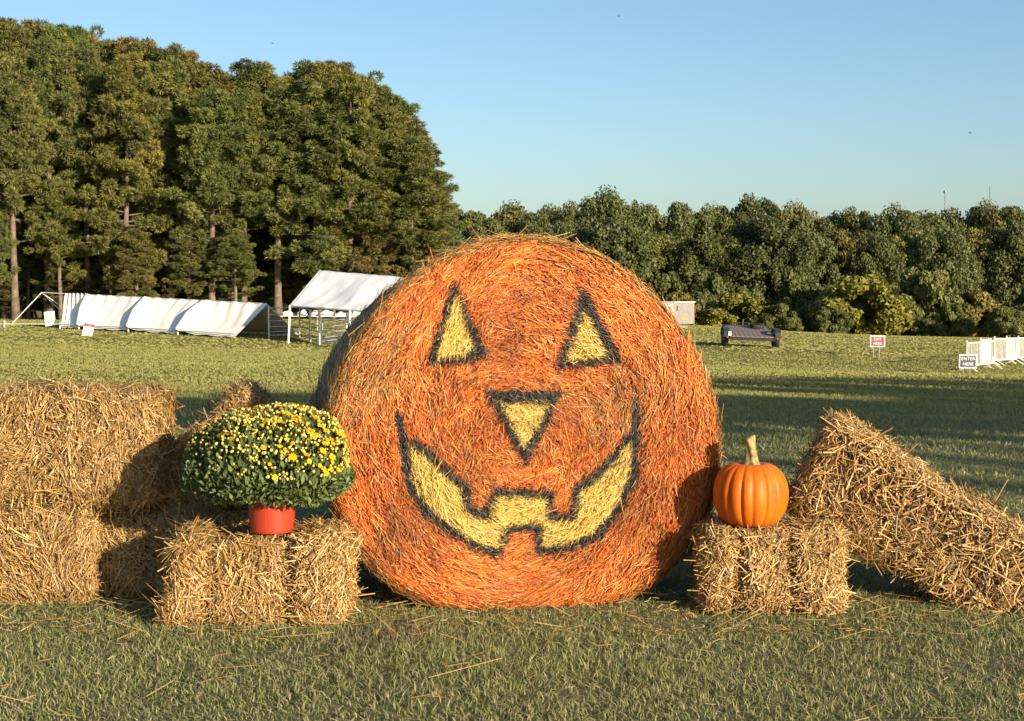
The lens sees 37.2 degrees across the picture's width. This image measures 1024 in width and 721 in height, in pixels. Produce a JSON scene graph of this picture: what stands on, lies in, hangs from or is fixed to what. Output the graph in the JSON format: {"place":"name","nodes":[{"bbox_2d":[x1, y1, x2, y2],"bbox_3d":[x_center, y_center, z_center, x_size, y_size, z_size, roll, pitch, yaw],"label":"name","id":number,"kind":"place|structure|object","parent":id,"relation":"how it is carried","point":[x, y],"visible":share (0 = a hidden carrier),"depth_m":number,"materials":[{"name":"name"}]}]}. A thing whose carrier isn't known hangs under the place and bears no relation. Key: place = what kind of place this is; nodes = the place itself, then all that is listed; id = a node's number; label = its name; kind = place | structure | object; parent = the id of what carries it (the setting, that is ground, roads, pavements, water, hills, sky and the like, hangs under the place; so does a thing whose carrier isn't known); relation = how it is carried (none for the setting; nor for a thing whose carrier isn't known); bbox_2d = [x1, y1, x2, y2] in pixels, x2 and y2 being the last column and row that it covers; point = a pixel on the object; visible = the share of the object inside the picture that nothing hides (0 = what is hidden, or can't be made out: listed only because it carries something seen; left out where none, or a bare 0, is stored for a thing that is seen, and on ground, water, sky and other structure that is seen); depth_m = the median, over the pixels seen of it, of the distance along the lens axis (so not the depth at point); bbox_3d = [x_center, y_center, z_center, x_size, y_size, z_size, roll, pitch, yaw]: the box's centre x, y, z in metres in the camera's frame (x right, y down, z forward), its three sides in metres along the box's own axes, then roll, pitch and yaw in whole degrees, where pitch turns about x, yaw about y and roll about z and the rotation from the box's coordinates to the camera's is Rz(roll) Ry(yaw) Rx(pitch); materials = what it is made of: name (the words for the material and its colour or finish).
{"place":"outdoors","nodes":[
{"label":"outdoors","id":0,"kind":"place"},
{"bbox_2d":[267,275,313,318],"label":"pine tree","id":1,"kind":"object","parent":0,"point":[287,300],"visible":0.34,"depth_m":99.14,"materials":[{"name":"green plant"}]},
{"bbox_2d":[0,311,1023,720],"bbox_3d":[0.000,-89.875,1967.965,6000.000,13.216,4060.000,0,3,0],"label":"ground","id":2,"kind":"structure","parent":0,"point":[664,625],"depth_m":6.79,"materials":[{"name":"green plant"}]},
{"bbox_2d":[0,177,21,284],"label":"pine tree","id":3,"kind":"object","parent":2,"relation":"on","point":[8,243],"visible":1,"depth_m":94.22,"materials":[{"name":"green plant"}]},
{"bbox_2d":[0,16,34,316],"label":"pine tree","id":4,"kind":"object","parent":2,"relation":"on","point":[13,31],"visible":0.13,"depth_m":101.12,"materials":[{"name":"green plant"}]},
{"bbox_2d":[3,223,45,318],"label":"pine tree","id":5,"kind":"object","parent":2,"relation":"on","point":[27,261],"visible":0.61,"depth_m":100.70,"materials":[{"name":"green plant"}]},
{"bbox_2d":[0,46,74,320],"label":"pine tree","id":6,"kind":"object","parent":2,"relation":"on","point":[21,113],"visible":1,"depth_m":94.30,"materials":[{"name":"green plant"}]},
{"bbox_2d":[2,34,100,319],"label":"pine tree","id":7,"kind":"object","parent":2,"relation":"on","point":[48,55],"visible":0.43,"depth_m":97.34,"materials":[{"name":"green plant"}]},
{"bbox_2d":[15,18,92,318],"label":"pine tree","id":8,"kind":"object","parent":2,"relation":"on","point":[36,25],"visible":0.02,"depth_m":102.09,"materials":[{"name":"green plant"}]},
{"bbox_2d":[0,496,112,607],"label":"straw bale","id":9,"kind":"object","parent":2,"relation":"on","point":[53,553],"visible":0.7,"depth_m":7.56},
{"bbox_2d":[0,372,185,519],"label":"straw bale","id":10,"kind":"object","parent":9,"relation":"on","point":[103,446],"visible":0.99,"depth_m":7.61},
{"bbox_2d":[23,182,96,319],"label":"pine tree","id":11,"kind":"object","parent":2,"relation":"on","point":[65,216],"visible":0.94,"depth_m":95.65,"materials":[{"name":"green plant"}]},
{"bbox_2d":[31,240,99,306],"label":"pine tree","id":12,"kind":"object","parent":2,"relation":"on","point":[67,287],"visible":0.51,"depth_m":98.22,"materials":[{"name":"green plant"}]},
{"bbox_2d":[22,22,119,293],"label":"pine tree","id":13,"kind":"object","parent":2,"relation":"on","point":[63,33],"visible":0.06,"depth_m":100.97,"materials":[{"name":"green plant"}]},
{"bbox_2d":[58,293,85,328],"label":"tent","id":14,"kind":"object","parent":2,"relation":"on","point":[72,303],"visible":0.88,"depth_m":79.01,"materials":[{"name":"white fabric"}]},
{"bbox_2d":[41,44,129,293],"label":"pine tree","id":15,"kind":"object","parent":2,"relation":"on","point":[84,64],"visible":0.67,"depth_m":97.38,"materials":[{"name":"green plant"}]},
{"bbox_2d":[81,198,131,294],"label":"pine tree","id":16,"kind":"object","parent":2,"relation":"on","point":[97,263],"visible":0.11,"depth_m":100.17,"materials":[{"name":"green plant"}]},
{"bbox_2d":[76,293,141,330],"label":"tent","id":17,"kind":"object","parent":2,"relation":"on","point":[109,312],"visible":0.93,"depth_m":77.61,"materials":[{"name":"white fabric"}]},
{"bbox_2d":[68,51,173,295],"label":"pine tree","id":18,"kind":"object","parent":2,"relation":"on","point":[135,101],"visible":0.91,"depth_m":95.00,"materials":[{"name":"green plant"}]},
{"bbox_2d":[100,35,142,273],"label":"pine tree","id":19,"kind":"object","parent":2,"relation":"on","point":[123,45],"visible":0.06,"depth_m":104.35,"materials":[{"name":"green plant"}]},
{"bbox_2d":[105,228,174,297],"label":"pine tree","id":20,"kind":"object","parent":2,"relation":"on","point":[127,256],"visible":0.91,"depth_m":93.79,"materials":[{"name":"green plant"}]},
{"bbox_2d":[117,36,165,292],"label":"pine tree","id":21,"kind":"object","parent":2,"relation":"on","point":[143,49],"visible":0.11,"depth_m":103.39,"materials":[{"name":"green plant"}]},
{"bbox_2d":[116,44,191,294],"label":"pine tree","id":22,"kind":"object","parent":2,"relation":"on","point":[159,54],"visible":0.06,"depth_m":102.66,"materials":[{"name":"green plant"}]},
{"bbox_2d":[126,296,199,333],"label":"tent","id":23,"kind":"object","parent":2,"relation":"on","point":[154,315],"visible":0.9,"depth_m":75.71,"materials":[{"name":"white fabric"}]},
{"bbox_2d":[118,56,209,298],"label":"pine tree","id":24,"kind":"object","parent":2,"relation":"on","point":[172,79],"visible":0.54,"depth_m":96.99,"materials":[{"name":"green plant"}]},
{"bbox_2d":[97,494,249,602],"bbox_3d":[-1.672,1.002,7.978,1.120,0.673,0.764,0,3,-2],"label":"straw bale","id":25,"kind":"object","parent":2,"relation":"on","point":[131,564],"visible":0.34,"depth_m":7.69,"materials":[{"name":"brown"}]},
{"bbox_2d":[147,372,285,516],"bbox_3d":[-1.613,0.499,8.144,0.751,0.994,0.618,45,-1,-5],"label":"straw bale","id":26,"kind":"object","parent":25,"relation":"on","point":[243,394],"visible":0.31,"depth_m":7.94,"materials":[{"name":"brown"}]},
{"bbox_2d":[160,215,219,298],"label":"pine tree","id":27,"kind":"object","parent":2,"relation":"on","point":[191,264],"visible":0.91,"depth_m":94.68,"materials":[{"name":"green plant"}]},
{"bbox_2d":[152,61,242,293],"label":"pine tree","id":28,"kind":"object","parent":2,"relation":"on","point":[199,76],"visible":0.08,"depth_m":99.86,"materials":[{"name":"green plant"}]},
{"bbox_2d":[154,84,253,300],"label":"pine tree","id":29,"kind":"object","parent":2,"relation":"on","point":[201,150],"visible":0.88,"depth_m":94.00,"materials":[{"name":"green plant"}]},
{"bbox_2d":[175,300,297,337],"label":"tent","id":30,"kind":"object","parent":2,"relation":"on","point":[233,319],"visible":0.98,"depth_m":73.96,"materials":[{"name":"white fabric"}]},
{"bbox_2d":[205,227,267,301],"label":"pine tree","id":31,"kind":"object","parent":2,"relation":"on","point":[234,246],"visible":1,"depth_m":93.96,"materials":[{"name":"green plant"}]},
{"bbox_2d":[202,87,302,301],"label":"pine tree","id":32,"kind":"object","parent":2,"relation":"on","point":[245,98],"visible":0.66,"depth_m":95.06,"materials":[{"name":"green plant"}]},
{"bbox_2d":[142,511,374,631],"bbox_3d":[-1.206,1.043,7.296,1.072,0.681,0.713,0,3,-1],"label":"straw bale","id":33,"kind":"object","parent":2,"relation":"on","point":[298,574],"visible":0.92,"depth_m":7.09,"materials":[{"name":"brown"}]},
{"bbox_2d":[178,401,356,533],"bbox_3d":[-1.158,0.500,7.161,0.845,0.610,0.867,0,3,0],"label":"potted mum","id":34,"kind":"object","parent":33,"relation":"on","point":[290,455],"visible":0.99,"depth_m":6.93,"materials":[{"name":"green plant"}]},
{"bbox_2d":[228,57,288,301],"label":"pine tree","id":35,"kind":"object","parent":2,"relation":"on","point":[254,78],"visible":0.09,"depth_m":100.61,"materials":[{"name":"green plant"}]},
{"bbox_2d":[248,85,274,302],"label":"pine tree","id":36,"kind":"object","parent":2,"relation":"on","point":[262,297],"visible":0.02,"depth_m":104.58,"materials":[{"name":"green plant"}]},
{"bbox_2d":[224,84,327,318],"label":"pine tree","id":37,"kind":"object","parent":2,"relation":"on","point":[274,130],"visible":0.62,"depth_m":94.90,"materials":[{"name":"green plant"}]},
{"bbox_2d":[248,75,312,318],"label":"pine tree","id":38,"kind":"object","parent":2,"relation":"on","point":[263,248],"visible":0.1,"depth_m":102.63,"materials":[{"name":"green plant"}]},
{"bbox_2d":[267,224,311,318],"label":"pine tree","id":39,"kind":"object","parent":2,"relation":"on","point":[285,276],"visible":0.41,"depth_m":98.68,"materials":[{"name":"green plant"}]},
{"bbox_2d":[263,76,380,319],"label":"pine tree","id":40,"kind":"object","parent":2,"relation":"on","point":[317,95],"visible":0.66,"depth_m":94.50,"materials":[{"name":"green plant"}]},
{"bbox_2d":[303,207,359,318],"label":"pine tree","id":41,"kind":"object","parent":2,"relation":"on","point":[342,237],"visible":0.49,"depth_m":95.06,"materials":[{"name":"green plant"}]},
{"bbox_2d":[297,59,390,317],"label":"pine tree","id":42,"kind":"object","parent":2,"relation":"on","point":[326,74],"visible":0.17,"depth_m":101.81,"materials":[{"name":"green plant"}]},
{"bbox_2d":[287,270,402,342],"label":"canopy","id":43,"kind":"object","parent":2,"relation":"on","point":[342,291],"visible":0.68,"depth_m":68.91,"materials":[{"name":"white fabric"}]},
{"bbox_2d":[298,69,397,319],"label":"pine tree","id":44,"kind":"object","parent":2,"relation":"on","point":[348,87],"visible":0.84,"depth_m":94.06,"materials":[{"name":"green plant"}]},
{"bbox_2d":[327,69,394,166],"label":"pine tree","id":45,"kind":"object","parent":2,"relation":"on","point":[376,104],"visible":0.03,"depth_m":102.56,"materials":[{"name":"green plant"}]},
{"bbox_2d":[345,177,407,276],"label":"pine tree","id":46,"kind":"object","parent":2,"relation":"on","point":[362,263],"visible":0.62,"depth_m":94.90,"materials":[{"name":"green plant"}]},
{"bbox_2d":[343,106,416,264],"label":"pine tree","id":47,"kind":"object","parent":2,"relation":"on","point":[388,120],"visible":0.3,"depth_m":95.90,"materials":[{"name":"green plant"}]},
{"bbox_2d":[378,202,449,276],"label":"pine tree","id":48,"kind":"object","parent":2,"relation":"on","point":[416,250],"visible":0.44,"depth_m":95.66,"materials":[{"name":"green plant"}]},
{"bbox_2d":[371,134,459,269],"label":"pine tree","id":49,"kind":"object","parent":2,"relation":"on","point":[418,182],"visible":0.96,"depth_m":94.42,"materials":[{"name":"green plant"}]},
{"bbox_2d":[398,115,458,247],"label":"pine tree","id":50,"kind":"object","parent":2,"relation":"on","point":[415,129],"visible":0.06,"depth_m":101.40,"materials":[{"name":"green plant"}]},
{"bbox_2d":[429,145,472,233],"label":"pine tree","id":51,"kind":"object","parent":2,"relation":"on","point":[448,188],"visible":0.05,"depth_m":106.49,"materials":[{"name":"green plant"}]},
{"bbox_2d":[445,223,492,246],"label":"broadleaf tree","id":52,"kind":"object","parent":2,"relation":"on","point":[479,229],"visible":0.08,"depth_m":149.18,"materials":[{"name":"green plant"}]},
{"bbox_2d":[457,210,505,236],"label":"broadleaf tree","id":53,"kind":"object","parent":2,"relation":"on","point":[476,218],"visible":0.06,"depth_m":162.19,"materials":[{"name":"green plant"}]},
{"bbox_2d":[482,199,534,231],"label":"broadleaf tree","id":54,"kind":"object","parent":2,"relation":"on","point":[510,216],"visible":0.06,"depth_m":169.21,"materials":[{"name":"green plant"}]},
{"bbox_2d":[0,559,1023,720],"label":"loose straw","id":55,"kind":"object","parent":2,"relation":"on","point":[722,629],"visible":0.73,"depth_m":7.02,"materials":[{"name":"beige plant"}]},
{"bbox_2d":[309,225,728,611],"bbox_3d":[-0.055,0.299,8.177,2.083,2.000,1.595,-1,3,-10],"label":"round bale","id":56,"kind":"object","parent":2,"relation":"on","point":[526,419],"visible":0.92,"depth_m":7.45,"materials":[{"name":"plant"}]},
{"bbox_2d":[513,211,558,234],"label":"broadleaf tree","id":57,"kind":"object","parent":2,"relation":"on","point":[542,219],"visible":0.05,"depth_m":162.82,"materials":[{"name":"green plant"}]},
{"bbox_2d":[547,216,593,244],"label":"broadleaf tree","id":58,"kind":"object","parent":2,"relation":"on","point":[579,228],"visible":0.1,"depth_m":152.78,"materials":[{"name":"green plant"}]},
{"bbox_2d":[574,184,650,238],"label":"broadleaf tree","id":59,"kind":"object","parent":2,"relation":"on","point":[613,206],"visible":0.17,"depth_m":161.54,"materials":[{"name":"green plant"}]},
{"bbox_2d":[582,217,655,280],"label":"broadleaf tree","id":60,"kind":"object","parent":2,"relation":"on","point":[614,238],"visible":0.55,"depth_m":146.62,"materials":[{"name":"green plant"}]},
{"bbox_2d":[623,203,669,238],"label":"broadleaf tree","id":61,"kind":"object","parent":2,"relation":"on","point":[652,223],"visible":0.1,"depth_m":162.49,"materials":[{"name":"green plant"}]},
{"bbox_2d":[627,231,690,282],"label":"broadleaf tree","id":62,"kind":"object","parent":2,"relation":"on","point":[662,250],"visible":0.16,"depth_m":152.43,"materials":[{"name":"green plant"}]},
{"bbox_2d":[650,271,695,313],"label":"bush","id":63,"kind":"object","parent":2,"relation":"on","point":[664,284],"visible":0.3,"depth_m":139.00,"materials":[{"name":"green plant"}]},
{"bbox_2d":[661,301,693,327],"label":"box trailer","id":64,"kind":"object","parent":2,"relation":"on","point":[683,312],"visible":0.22,"depth_m":92.72,"materials":[{"name":"white metal"}]},
{"bbox_2d":[666,201,716,247],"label":"broadleaf tree","id":65,"kind":"object","parent":2,"relation":"on","point":[683,223],"visible":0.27,"depth_m":162.98,"materials":[{"name":"green plant"}]},
{"bbox_2d":[665,234,734,295],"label":"broadleaf tree","id":66,"kind":"object","parent":2,"relation":"on","point":[706,249],"visible":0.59,"depth_m":149.44,"materials":[{"name":"green plant"}]},
{"bbox_2d":[690,200,735,237],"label":"broadleaf tree","id":67,"kind":"object","parent":2,"relation":"on","point":[719,222],"visible":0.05,"depth_m":166.89,"materials":[{"name":"green plant"}]},
{"bbox_2d":[696,273,730,314],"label":"bush","id":68,"kind":"object","parent":2,"relation":"on","point":[715,287],"visible":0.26,"depth_m":138.46,"materials":[{"name":"green plant"}]},
{"bbox_2d":[697,291,767,326],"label":"bush","id":69,"kind":"object","parent":2,"relation":"on","point":[741,305],"visible":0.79,"depth_m":128.61,"materials":[{"name":"green plant"}]},
{"bbox_2d":[720,318,780,346],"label":"flatbed trailer","id":70,"kind":"object","parent":2,"relation":"on","point":[757,332],"visible":0.99,"depth_m":66.74,"materials":[{"name":"grey wood"}]},
{"bbox_2d":[728,192,777,237],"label":"broadleaf tree","id":71,"kind":"object","parent":2,"relation":"on","point":[747,210],"visible":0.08,"depth_m":167.10,"materials":[{"name":"green plant"}]},
{"bbox_2d":[708,212,805,298],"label":"broadleaf tree","id":72,"kind":"object","parent":2,"relation":"on","point":[752,241],"visible":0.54,"depth_m":148.76,"materials":[{"name":"green plant"}]},
{"bbox_2d":[679,506,866,618],"bbox_3d":[1.274,1.018,7.524,0.889,0.632,0.657,0,3,1],"label":"straw bale","id":73,"kind":"object","parent":2,"relation":"on","point":[792,563],"visible":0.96,"depth_m":7.34,"materials":[{"name":"brown"}]},
{"bbox_2d":[713,435,788,527],"bbox_3d":[1.174,0.588,7.479,0.368,0.446,0.370,0,3,0],"label":"pumpkin","id":74,"kind":"object","parent":73,"relation":"on","point":[748,489],"visible":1,"depth_m":7.35,"materials":[{"name":"orange food"}]},
{"bbox_2d":[760,303,803,331],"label":"bush","id":75,"kind":"object","parent":2,"relation":"on","point":[775,316],"visible":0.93,"depth_m":126.70,"materials":[{"name":"green plant"}]},
{"bbox_2d":[771,198,819,237],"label":"broadleaf tree","id":76,"kind":"object","parent":2,"relation":"on","point":[788,215],"visible":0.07,"depth_m":163.94,"materials":[{"name":"green plant"}]},
{"bbox_2d":[774,265,822,313],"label":"bush","id":77,"kind":"object","parent":2,"relation":"on","point":[800,287],"visible":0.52,"depth_m":138.07,"materials":[{"name":"green plant"}]},
{"bbox_2d":[764,223,841,295],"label":"broadleaf tree","id":78,"kind":"object","parent":2,"relation":"on","point":[813,253],"visible":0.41,"depth_m":147.08,"materials":[{"name":"green plant"}]},
{"bbox_2d":[812,308,854,333],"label":"bush","id":79,"kind":"object","parent":2,"relation":"on","point":[838,321],"visible":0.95,"depth_m":126.51,"materials":[{"name":"green plant"}]},
{"bbox_2d":[824,206,864,235],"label":"broadleaf tree","id":80,"kind":"object","parent":2,"relation":"on","point":[849,220],"visible":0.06,"depth_m":168.47,"materials":[{"name":"green plant"}]},
{"bbox_2d":[823,227,868,286],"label":"broadleaf tree","id":81,"kind":"object","parent":2,"relation":"on","point":[845,240],"visible":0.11,"depth_m":153.39,"materials":[{"name":"green plant"}]},
{"bbox_2d":[806,273,914,335],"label":"bush","id":82,"kind":"object","parent":2,"relation":"on","point":[867,294],"visible":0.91,"depth_m":129.70,"materials":[{"name":"green plant"}]},
{"bbox_2d":[844,230,906,294],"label":"broadleaf tree","id":83,"kind":"object","parent":2,"relation":"on","point":[873,254],"visible":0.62,"depth_m":145.99,"materials":[{"name":"green plant"}]},
{"bbox_2d":[860,202,925,236],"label":"broadleaf tree","id":84,"kind":"object","parent":2,"relation":"on","point":[890,225],"visible":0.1,"depth_m":164.84,"materials":[{"name":"green plant"}]},
{"bbox_2d":[785,407,1023,615],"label":"straw bale","id":85,"kind":"object","parent":2,"relation":"on","point":[898,510],"visible":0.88,"depth_m":7.54,"materials":[{"name":"brown"}]},
{"bbox_2d":[885,227,930,272],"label":"broadleaf tree","id":86,"kind":"object","parent":2,"relation":"on","point":[902,242],"visible":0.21,"depth_m":150.78,"materials":[{"name":"green plant"}]},
{"bbox_2d":[910,318,947,336],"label":"bush","id":87,"kind":"object","parent":2,"relation":"on","point":[936,329],"visible":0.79,"depth_m":131.81,"materials":[{"name":"green plant"}]},
{"bbox_2d":[912,211,948,235],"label":"broadleaf tree","id":88,"kind":"object","parent":2,"relation":"on","point":[927,224],"visible":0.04,"depth_m":170.16,"materials":[{"name":"green plant"}]},
{"bbox_2d":[898,266,967,335],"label":"bush","id":89,"kind":"object","parent":2,"relation":"on","point":[917,288],"visible":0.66,"depth_m":132.38,"materials":[{"name":"green plant"}]},
{"bbox_2d":[908,223,984,289],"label":"broadleaf tree","id":90,"kind":"object","parent":2,"relation":"on","point":[950,251],"visible":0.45,"depth_m":147.69,"materials":[{"name":"green plant"}]},
{"bbox_2d":[933,270,973,305],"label":"bush","id":91,"kind":"object","parent":2,"relation":"on","point":[961,283],"visible":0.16,"depth_m":139.22,"materials":[{"name":"green plant"}]},
{"bbox_2d":[937,302,977,336],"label":"bush","id":92,"kind":"object","parent":2,"relation":"on","point":[951,316],"visible":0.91,"depth_m":131.24,"materials":[{"name":"green plant"}]},
{"bbox_2d":[947,288,1003,336],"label":"bush","id":93,"kind":"object","parent":2,"relation":"on","point":[984,304],"visible":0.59,"depth_m":132.84,"materials":[{"name":"green plant"}]},
{"bbox_2d":[958,340,1001,371],"bbox_3d":[18.019,-0.221,58.471,0.784,1.191,2.488,3,4,41],"label":"crowd barrier","id":94,"kind":"object","parent":2,"relation":"on","point":[992,349],"visible":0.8,"depth_m":58.75,"materials":[{"name":"white metal"}]},
{"bbox_2d":[962,198,1007,233],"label":"broadleaf tree","id":95,"kind":"object","parent":2,"relation":"on","point":[973,218],"visible":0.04,"depth_m":172.23,"materials":[{"name":"green plant"}]},
{"bbox_2d":[962,226,1017,303],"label":"broadleaf tree","id":96,"kind":"object","parent":2,"relation":"on","point":[977,242],"visible":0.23,"depth_m":150.88,"materials":[{"name":"green plant"}]},
{"bbox_2d":[978,205,1023,236],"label":"broadleaf tree","id":97,"kind":"object","parent":2,"relation":"on","point":[1001,222],"visible":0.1,"depth_m":169.57,"materials":[{"name":"green plant"}]},
{"bbox_2d":[979,219,1023,307],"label":"broadleaf tree","id":98,"kind":"object","parent":2,"relation":"on","point":[1000,288],"visible":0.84,"depth_m":148.47,"materials":[{"name":"green plant"}]},
{"bbox_2d":[985,306,1023,337],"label":"bush","id":99,"kind":"object","parent":2,"relation":"on","point":[1010,324],"visible":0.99,"depth_m":126.09,"materials":[{"name":"green plant"}]},
{"bbox_2d":[0,0,1023,220],"label":"sky","id":100,"kind":"structure","parent":0,"point":[828,105],"materials":[{"name":"blue"}]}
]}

